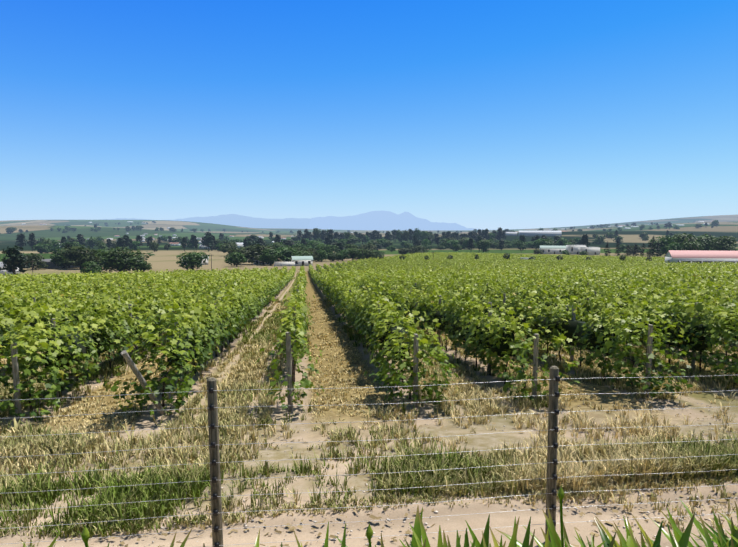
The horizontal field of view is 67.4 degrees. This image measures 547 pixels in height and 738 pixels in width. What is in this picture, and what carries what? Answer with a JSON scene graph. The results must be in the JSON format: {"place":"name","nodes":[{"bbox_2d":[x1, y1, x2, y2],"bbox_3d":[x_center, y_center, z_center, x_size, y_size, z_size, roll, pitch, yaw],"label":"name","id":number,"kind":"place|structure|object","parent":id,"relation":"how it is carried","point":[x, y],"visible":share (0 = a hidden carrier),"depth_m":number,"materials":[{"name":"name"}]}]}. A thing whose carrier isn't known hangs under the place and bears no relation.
{"place":"outdoors","nodes":[
{"label":"outdoors","id":0,"kind":"place"},
{"bbox_2d":[100,214,481,229],"bbox_3d":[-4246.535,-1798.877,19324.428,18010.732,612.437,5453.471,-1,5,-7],"label":"mountain range","id":1,"kind":"structure","parent":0,"point":[253,222],"depth_m":19664.32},
{"bbox_2d":[0,215,737,546],"bbox_3d":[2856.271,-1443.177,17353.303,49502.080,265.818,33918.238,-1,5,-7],"label":"ground","id":2,"kind":"structure","parent":0,"point":[162,258],"depth_m":10.81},
{"bbox_2d":[0,246,29,274],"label":"farm tree","id":3,"kind":"object","parent":2,"relation":"on","point":[15,260],"visible":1,"depth_m":149.27,"materials":[{"name":"green plant"}]},
{"bbox_2d":[15,233,27,249],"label":"clump tree","id":4,"kind":"object","parent":2,"relation":"on","point":[21,238],"visible":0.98,"depth_m":574.70,"materials":[{"name":"green plant"}]},
{"bbox_2d":[28,233,37,250],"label":"clump tree","id":5,"kind":"object","parent":2,"relation":"on","point":[31,236],"visible":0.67,"depth_m":564.58,"materials":[{"name":"green plant"}]},
{"bbox_2d":[30,239,36,250],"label":"clump tree","id":6,"kind":"object","parent":2,"relation":"on","point":[33,242],"visible":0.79,"depth_m":563.81,"materials":[{"name":"green plant"}]},
{"bbox_2d":[24,253,49,269],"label":"farm tree","id":7,"kind":"object","parent":2,"relation":"on","point":[36,258],"visible":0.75,"depth_m":212.75,"materials":[{"name":"green plant"}]},
{"bbox_2d":[32,243,47,253],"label":"belt tree","id":8,"kind":"object","parent":2,"relation":"on","point":[40,247],"visible":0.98,"depth_m":486.54,"materials":[{"name":"green plant"}]},
{"bbox_2d":[39,238,54,246],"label":"clump tree","id":9,"kind":"object","parent":2,"relation":"on","point":[49,241],"visible":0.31,"depth_m":555.88,"materials":[{"name":"green plant"}]},
{"bbox_2d":[49,240,59,252],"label":"belt tree","id":10,"kind":"object","parent":2,"relation":"on","point":[54,246],"visible":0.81,"depth_m":519.42,"materials":[{"name":"green plant"}]},
{"bbox_2d":[50,249,75,268],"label":"farm tree","id":11,"kind":"object","parent":2,"relation":"on","point":[57,257],"visible":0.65,"depth_m":220.49,"materials":[{"name":"green plant"}]},
{"bbox_2d":[76,234,85,244],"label":"clump tree","id":12,"kind":"object","parent":2,"relation":"on","point":[80,238],"visible":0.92,"depth_m":644.09,"materials":[{"name":"green plant"}]},
{"bbox_2d":[60,245,104,268],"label":"farm tree","id":13,"kind":"object","parent":2,"relation":"on","point":[81,255],"visible":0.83,"depth_m":213.86,"materials":[{"name":"green plant"}]},
{"bbox_2d":[80,260,102,272],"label":"farm tree","id":14,"kind":"object","parent":2,"relation":"on","point":[89,266],"visible":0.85,"depth_m":168.77,"materials":[{"name":"green plant"}]},
{"bbox_2d":[86,236,97,247],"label":"clump tree","id":15,"kind":"object","parent":2,"relation":"on","point":[91,241],"visible":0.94,"depth_m":669.36,"materials":[{"name":"green plant"}]},
{"bbox_2d":[106,239,111,248],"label":"clump tree","id":16,"kind":"object","parent":2,"relation":"on","point":[109,242],"visible":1,"depth_m":581.75,"materials":[{"name":"green plant"}]},
{"bbox_2d":[107,241,118,249],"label":"clump tree","id":17,"kind":"object","parent":2,"relation":"on","point":[114,244],"visible":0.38,"depth_m":591.50,"materials":[{"name":"green plant"}]},
{"bbox_2d":[116,237,125,248],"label":"belt tree","id":18,"kind":"object","parent":2,"relation":"on","point":[120,241],"visible":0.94,"depth_m":495.11,"materials":[{"name":"green plant"}]},
{"bbox_2d":[92,246,154,272],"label":"farm tree","id":19,"kind":"object","parent":2,"relation":"on","point":[119,259],"visible":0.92,"depth_m":180.09,"materials":[{"name":"green plant"}]},
{"bbox_2d":[123,235,130,249],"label":"belt tree","id":20,"kind":"object","parent":2,"relation":"on","point":[127,243],"visible":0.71,"depth_m":551.98,"materials":[{"name":"green plant"}]},
{"bbox_2d":[131,241,139,249],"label":"belt tree","id":21,"kind":"object","parent":2,"relation":"on","point":[135,243],"visible":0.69,"depth_m":578.88,"materials":[{"name":"green plant"}]},
{"bbox_2d":[135,235,142,247],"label":"clump tree","id":22,"kind":"object","parent":2,"relation":"on","point":[138,238],"visible":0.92,"depth_m":611.25,"materials":[{"name":"green plant"}]},
{"bbox_2d":[135,259,151,272],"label":"farm tree","id":23,"kind":"object","parent":2,"relation":"on","point":[143,266],"visible":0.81,"depth_m":181.98,"materials":[{"name":"green plant"}]},
{"bbox_2d":[149,241,158,251],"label":"belt tree","id":24,"kind":"object","parent":2,"relation":"on","point":[154,245],"visible":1,"depth_m":527.71,"materials":[{"name":"green plant"}]},
{"bbox_2d":[180,237,186,250],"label":"belt tree","id":25,"kind":"object","parent":2,"relation":"on","point":[183,242],"visible":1,"depth_m":547.01,"materials":[{"name":"green plant"}]},
{"bbox_2d":[176,250,209,270],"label":"farm tree","id":26,"kind":"object","parent":2,"relation":"on","point":[192,260],"visible":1,"depth_m":199.61,"materials":[{"name":"green plant"}]},
{"bbox_2d":[189,235,197,248],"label":"clump tree","id":27,"kind":"object","parent":2,"relation":"on","point":[193,238],"visible":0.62,"depth_m":632.61,"materials":[{"name":"green plant"}]},
{"bbox_2d":[203,235,213,250],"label":"belt tree","id":28,"kind":"object","parent":2,"relation":"on","point":[208,243],"visible":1,"depth_m":545.14,"materials":[{"name":"green plant"}]},
{"bbox_2d":[209,239,220,249],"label":"clump tree","id":29,"kind":"object","parent":2,"relation":"on","point":[215,247],"visible":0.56,"depth_m":588.83,"materials":[{"name":"green plant"}]},
{"bbox_2d":[219,243,239,252],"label":"farm tree","id":30,"kind":"object","parent":2,"relation":"on","point":[226,248],"visible":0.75,"depth_m":413.54,"materials":[{"name":"green plant"}]},
{"bbox_2d":[225,252,247,266],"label":"farm tree","id":31,"kind":"object","parent":2,"relation":"on","point":[237,259],"visible":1,"depth_m":232.00,"materials":[{"name":"green plant"}]},
{"bbox_2d":[245,241,260,246],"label":"farm tree","id":32,"kind":"object","parent":2,"relation":"on","point":[251,243],"visible":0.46,"depth_m":428.00,"materials":[{"name":"green plant"}]},
{"bbox_2d":[229,244,280,264],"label":"farm tree","id":33,"kind":"object","parent":2,"relation":"on","point":[255,252],"visible":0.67,"depth_m":253.01,"materials":[{"name":"green plant"}]},
{"bbox_2d":[258,249,283,264],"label":"farm tree","id":34,"kind":"object","parent":2,"relation":"on","point":[271,256],"visible":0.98,"depth_m":244.80,"materials":[{"name":"green plant"}]},
{"bbox_2d":[266,242,290,249],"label":"farm tree","id":35,"kind":"object","parent":2,"relation":"on","point":[275,246],"visible":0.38,"depth_m":410.39,"materials":[{"name":"green plant"}]},
{"bbox_2d":[280,239,295,247],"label":"farm tree","id":36,"kind":"object","parent":2,"relation":"on","point":[289,242],"visible":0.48,"depth_m":460.89,"materials":[{"name":"green plant"}]},
{"bbox_2d":[277,247,300,261],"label":"farm tree","id":37,"kind":"object","parent":2,"relation":"on","point":[286,257],"visible":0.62,"depth_m":256.53,"materials":[{"name":"green plant"}]},
{"bbox_2d":[297,230,302,240],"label":"tree","id":38,"kind":"object","parent":2,"relation":"on","point":[299,234],"visible":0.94,"depth_m":922.11,"materials":[{"name":"green plant"}]},
{"bbox_2d":[290,243,312,248],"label":"farm tree","id":39,"kind":"object","parent":2,"relation":"on","point":[298,245],"visible":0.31,"depth_m":394.75,"materials":[{"name":"green plant"}]},
{"bbox_2d":[295,250,313,258],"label":"farm tree","id":40,"kind":"object","parent":2,"relation":"on","point":[303,253],"visible":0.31,"depth_m":263.97,"materials":[{"name":"green plant"}]},
{"bbox_2d":[305,248,320,261],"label":"farm tree","id":41,"kind":"object","parent":2,"relation":"on","point":[315,254],"visible":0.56,"depth_m":286.24,"materials":[{"name":"green plant"}]},
{"bbox_2d":[307,241,323,248],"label":"farm tree","id":42,"kind":"object","parent":2,"relation":"on","point":[313,244],"visible":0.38,"depth_m":444.05,"materials":[{"name":"green plant"}]},
{"bbox_2d":[313,228,321,239],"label":"tree","id":43,"kind":"object","parent":2,"relation":"on","point":[317,232],"visible":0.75,"depth_m":899.39,"materials":[{"name":"green plant"}]},
{"bbox_2d":[313,249,328,261],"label":"farm tree","id":44,"kind":"object","parent":2,"relation":"on","point":[322,254],"visible":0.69,"depth_m":288.59,"materials":[{"name":"green plant"}]},
{"bbox_2d":[81,486,563,546],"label":"agapanthus stalks","id":45,"kind":"object","parent":2,"relation":"on","point":[85,536],"visible":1,"depth_m":2.09,"materials":[{"name":"green plant"}]},
{"bbox_2d":[321,230,327,240],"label":"tree","id":46,"kind":"object","parent":2,"relation":"on","point":[324,234],"visible":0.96,"depth_m":874.86,"materials":[{"name":"green plant"}]},
{"bbox_2d":[313,244,338,253],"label":"farm tree","id":47,"kind":"object","parent":2,"relation":"on","point":[327,248],"visible":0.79,"depth_m":375.84,"materials":[{"name":"green plant"}]},
{"bbox_2d":[327,252,340,260],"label":"farm tree","id":48,"kind":"object","parent":2,"relation":"on","point":[332,256],"visible":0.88,"depth_m":294.05,"materials":[{"name":"green plant"}]},
{"bbox_2d":[332,242,345,253],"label":"farm tree","id":49,"kind":"object","parent":2,"relation":"on","point":[340,246],"visible":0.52,"depth_m":386.12,"materials":[{"name":"green plant"}]},
{"bbox_2d":[338,239,346,246],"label":"belt tree","id":50,"kind":"object","parent":2,"relation":"on","point":[344,241],"visible":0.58,"depth_m":596.40,"materials":[{"name":"green plant"}]},
{"bbox_2d":[335,250,350,260],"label":"farm tree","id":51,"kind":"object","parent":2,"relation":"on","point":[345,255],"visible":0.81,"depth_m":298.12,"materials":[{"name":"green plant"}]},
{"bbox_2d":[344,243,357,249],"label":"farm tree","id":52,"kind":"object","parent":2,"relation":"on","point":[352,246],"visible":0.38,"depth_m":397.11,"materials":[{"name":"green plant"}]},
{"bbox_2d":[341,248,365,259],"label":"farm tree","id":53,"kind":"object","parent":2,"relation":"on","point":[355,254],"visible":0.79,"depth_m":301.87,"materials":[{"name":"green plant"}]},
{"bbox_2d":[346,235,360,243],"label":"clump tree","id":54,"kind":"object","parent":2,"relation":"on","point":[353,239],"visible":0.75,"depth_m":702.87,"materials":[{"name":"green plant"}]},
{"bbox_2d":[358,234,365,243],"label":"tree","id":55,"kind":"object","parent":2,"relation":"on","point":[363,237],"visible":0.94,"depth_m":817.19,"materials":[{"name":"green plant"}]},
{"bbox_2d":[29,249,696,274],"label":"utility poles","id":56,"kind":"object","parent":2,"relation":"on","point":[211,261],"visible":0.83,"depth_m":213.56,"materials":[{"name":"brown wood"}]},
{"bbox_2d":[357,249,374,259],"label":"farm tree","id":57,"kind":"object","parent":2,"relation":"on","point":[368,254],"visible":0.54,"depth_m":308.04,"materials":[{"name":"green plant"}]},
{"bbox_2d":[2,263,730,421],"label":"vineyard posts","id":58,"kind":"object","parent":2,"relation":"on","point":[128,360],"visible":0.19,"depth_m":12.68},
{"bbox_2d":[357,243,377,250],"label":"farm tree","id":59,"kind":"object","parent":2,"relation":"on","point":[365,246],"visible":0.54,"depth_m":407.69,"materials":[{"name":"green plant"}]},
{"bbox_2d":[0,298,737,546],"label":"grass tufts","id":60,"kind":"object","parent":2,"relation":"on","point":[239,394],"visible":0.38,"depth_m":9.20,"materials":[{"name":"plant"}]},
{"bbox_2d":[0,252,737,416],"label":"vineyard foliage","id":61,"kind":"object","parent":2,"relation":"on","point":[195,315],"visible":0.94,"depth_m":17.75,"materials":[{"name":"green plant"}]},
{"bbox_2d":[0,255,737,368],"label":"vineyard row","id":62,"kind":"object","parent":2,"relation":"on","point":[570,327],"visible":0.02,"depth_m":16.23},
{"bbox_2d":[0,221,737,274],"bbox_3d":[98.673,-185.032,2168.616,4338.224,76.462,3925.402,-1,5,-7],"label":"buildings","id":63,"kind":"structure","parent":2,"relation":"on","point":[691,256],"depth_m":241.08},
{"bbox_2d":[2,350,737,546],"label":"stones","id":64,"kind":"object","parent":2,"relation":"on","point":[729,494],"visible":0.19,"depth_m":7.29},
{"bbox_2d":[370,230,376,239],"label":"tree","id":65,"kind":"object","parent":2,"relation":"on","point":[373,233],"visible":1,"depth_m":896.96,"materials":[{"name":"green plant"}]},
{"bbox_2d":[368,250,386,258],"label":"farm tree","id":66,"kind":"object","parent":2,"relation":"on","point":[378,253],"visible":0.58,"depth_m":314.43,"materials":[{"name":"green plant"}]},
{"bbox_2d":[22,291,737,410],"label":"vine trunks","id":67,"kind":"object","parent":2,"relation":"on","point":[293,378],"visible":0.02,"depth_m":15.28,"materials":[{"name":"brown wood"}]},
{"bbox_2d":[23,498,737,546],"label":"agapanthus border","id":68,"kind":"object","parent":2,"relation":"on","point":[679,538],"visible":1,"depth_m":2.77,"materials":[{"name":"green plant"}]},
{"bbox_2d":[376,239,386,246],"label":"belt tree","id":69,"kind":"object","parent":2,"relation":"on","point":[382,241],"visible":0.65,"depth_m":668.19,"materials":[{"name":"green plant"}]},
{"bbox_2d":[207,366,558,546],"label":"fence posts","id":70,"kind":"object","parent":2,"relation":"on","point":[215,488],"visible":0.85,"depth_m":5.90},
{"bbox_2d":[0,375,737,546],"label":"fence wires","id":71,"kind":"object","parent":70,"relation":"attached to","point":[364,457],"visible":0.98,"depth_m":5.99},
{"bbox_2d":[209,376,559,546],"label":"fence insulators","id":72,"kind":"object","parent":70,"relation":"attached to","point":[555,461],"visible":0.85,"depth_m":6.16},
{"bbox_2d":[386,246,395,251],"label":"tree","id":73,"kind":"object","parent":2,"relation":"on","point":[391,248],"visible":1,"depth_m":517.59,"materials":[{"name":"green plant"}]},
{"bbox_2d":[396,229,402,241],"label":"tree","id":74,"kind":"object","parent":2,"relation":"on","point":[398,235],"visible":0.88,"depth_m":903.36,"materials":[{"name":"green plant"}]},
{"bbox_2d":[397,248,411,253],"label":"farm tree","id":75,"kind":"object","parent":2,"relation":"on","point":[402,251],"visible":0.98,"depth_m":416.85,"materials":[{"name":"green plant"}]},
{"bbox_2d":[401,230,409,241],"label":"tree","id":76,"kind":"object","parent":2,"relation":"on","point":[405,235],"visible":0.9,"depth_m":839.23,"materials":[{"name":"green plant"}]},
{"bbox_2d":[408,229,412,242],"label":"tree","id":77,"kind":"object","parent":2,"relation":"on","point":[410,234],"visible":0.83,"depth_m":883.08,"materials":[{"name":"green plant"}]},
{"bbox_2d":[407,245,427,253],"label":"farm tree","id":78,"kind":"object","parent":2,"relation":"on","point":[416,249],"visible":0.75,"depth_m":426.27,"materials":[{"name":"green plant"}]},
{"bbox_2d":[414,228,420,240],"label":"tree","id":79,"kind":"object","parent":2,"relation":"on","point":[417,233],"visible":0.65,"depth_m":864.79,"materials":[{"name":"green plant"}]},
{"bbox_2d":[419,231,429,241],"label":"tree","id":80,"kind":"object","parent":2,"relation":"on","point":[424,235],"visible":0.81,"depth_m":841.89,"materials":[{"name":"green plant"}]},
{"bbox_2d":[421,238,431,244],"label":"belt tree","id":81,"kind":"object","parent":2,"relation":"on","point":[425,241],"visible":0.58,"depth_m":618.16,"materials":[{"name":"green plant"}]},
{"bbox_2d":[438,239,448,248],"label":"belt tree","id":82,"kind":"object","parent":2,"relation":"on","point":[444,241],"visible":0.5,"depth_m":606.95,"materials":[{"name":"green plant"}]},
{"bbox_2d":[444,240,458,249],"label":"belt tree","id":83,"kind":"object","parent":2,"relation":"on","point":[450,242],"visible":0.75,"depth_m":593.92,"materials":[{"name":"green plant"}]},
{"bbox_2d":[452,244,462,250],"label":"belt tree","id":84,"kind":"object","parent":2,"relation":"on","point":[457,247],"visible":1,"depth_m":532.77,"materials":[{"name":"green plant"}]},
{"bbox_2d":[461,239,476,249],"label":"belt tree","id":85,"kind":"object","parent":2,"relation":"on","point":[465,242],"visible":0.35,"depth_m":588.76,"materials":[{"name":"green plant"}]},
{"bbox_2d":[467,238,473,247],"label":"belt tree","id":86,"kind":"object","parent":2,"relation":"on","point":[470,243],"visible":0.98,"depth_m":512.89,"materials":[{"name":"green plant"}]},
{"bbox_2d":[470,231,477,239],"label":"tree","id":87,"kind":"object","parent":2,"relation":"on","point":[473,236],"visible":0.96,"depth_m":868.47,"materials":[{"name":"green plant"}]},
{"bbox_2d":[476,239,490,251],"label":"belt tree","id":88,"kind":"object","parent":2,"relation":"on","point":[483,244],"visible":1,"depth_m":506.86,"materials":[{"name":"green plant"}]},
{"bbox_2d":[484,229,489,239],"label":"tree","id":89,"kind":"object","parent":2,"relation":"on","point":[486,235],"visible":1,"depth_m":866.69,"materials":[{"name":"green plant"}]},
{"bbox_2d":[489,242,498,248],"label":"tree","id":90,"kind":"object","parent":2,"relation":"on","point":[494,245],"visible":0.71,"depth_m":610.65,"materials":[{"name":"green plant"}]},
{"bbox_2d":[496,227,503,240],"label":"tree","id":91,"kind":"object","parent":2,"relation":"on","point":[499,235],"visible":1,"depth_m":871.37,"materials":[{"name":"green plant"}]},
{"bbox_2d":[514,241,527,249],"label":"belt tree","id":92,"kind":"object","parent":2,"relation":"on","point":[520,245],"visible":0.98,"depth_m":558.48,"materials":[{"name":"green plant"}]},
{"bbox_2d":[536,239,553,245],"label":"belt tree","id":93,"kind":"object","parent":2,"relation":"on","point":[543,242],"visible":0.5,"depth_m":515.24,"materials":[{"name":"green plant"}]},
{"bbox_2d":[557,237,567,245],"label":"belt tree","id":94,"kind":"object","parent":2,"relation":"on","point":[562,239],"visible":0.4,"depth_m":613.66,"materials":[{"name":"green plant"}]},
{"bbox_2d":[581,234,589,246],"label":"belt tree","id":95,"kind":"object","parent":2,"relation":"on","point":[584,239],"visible":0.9,"depth_m":501.52,"materials":[{"name":"green plant"}]},
{"bbox_2d":[592,235,604,243],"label":"clump tree","id":96,"kind":"object","parent":2,"relation":"on","point":[600,239],"visible":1,"depth_m":784.87,"materials":[{"name":"green plant"}]},
{"bbox_2d":[604,241,610,255],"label":"tree","id":97,"kind":"object","parent":2,"relation":"on","point":[608,251],"visible":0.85,"depth_m":308.22,"materials":[{"name":"green plant"}]},
{"bbox_2d":[614,240,621,256],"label":"cypress","id":98,"kind":"object","parent":2,"relation":"on","point":[617,246],"visible":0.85,"depth_m":307.64,"materials":[{"name":"green plant"}]},
{"bbox_2d":[617,244,627,250],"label":"belt tree","id":99,"kind":"object","parent":2,"relation":"on","point":[622,247],"visible":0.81,"depth_m":492.12,"materials":[{"name":"green plant"}]},
{"bbox_2d":[622,245,643,254],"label":"tree","id":100,"kind":"object","parent":2,"relation":"on","point":[632,248],"visible":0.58,"depth_m":421.87,"materials":[{"name":"green plant"}]},
{"bbox_2d":[631,244,638,256],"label":"tree","id":101,"kind":"object","parent":2,"relation":"on","point":[635,250],"visible":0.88,"depth_m":307.51,"materials":[{"name":"green plant"}]},
{"bbox_2d":[649,236,656,256],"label":"cypress","id":102,"kind":"object","parent":2,"relation":"on","point":[652,244],"visible":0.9,"depth_m":298.65,"materials":[{"name":"green plant"}]},
{"bbox_2d":[647,235,687,255],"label":"tree","id":103,"kind":"object","parent":2,"relation":"on","point":[666,241],"visible":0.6,"depth_m":350.58,"materials":[{"name":"green plant"}]},
{"bbox_2d":[665,242,680,252],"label":"tree","id":104,"kind":"object","parent":2,"relation":"on","point":[673,246],"visible":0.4,"depth_m":300.89,"materials":[{"name":"green plant"}]},
{"bbox_2d":[668,233,704,249],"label":"tree","id":105,"kind":"object","parent":2,"relation":"on","point":[684,236],"visible":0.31,"depth_m":331.05,"materials":[{"name":"green plant"}]},
{"bbox_2d":[679,241,704,250],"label":"tree","id":106,"kind":"object","parent":2,"relation":"on","point":[692,246],"visible":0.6,"depth_m":291.47,"materials":[{"name":"green plant"}]},
{"bbox_2d":[692,234,718,250],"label":"tree","id":107,"kind":"object","parent":2,"relation":"on","point":[705,240],"visible":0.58,"depth_m":329.24,"materials":[{"name":"green plant"}]},
{"bbox_2d":[709,236,737,250],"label":"tree","id":108,"kind":"object","parent":2,"relation":"on","point":[726,243],"visible":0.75,"depth_m":317.12,"materials":[{"name":"green plant"}]},
{"bbox_2d":[0,0,737,229],"label":"sky","id":109,"kind":"structure","parent":0,"point":[476,114],"materials":[{"name":"blue"}]},
{"bbox_2d":[308,211,470,229],"bbox_3d":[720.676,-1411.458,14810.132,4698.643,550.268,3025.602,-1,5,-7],"label":"table mountain","id":110,"kind":"structure","parent":0,"point":[380,220],"depth_m":14190.74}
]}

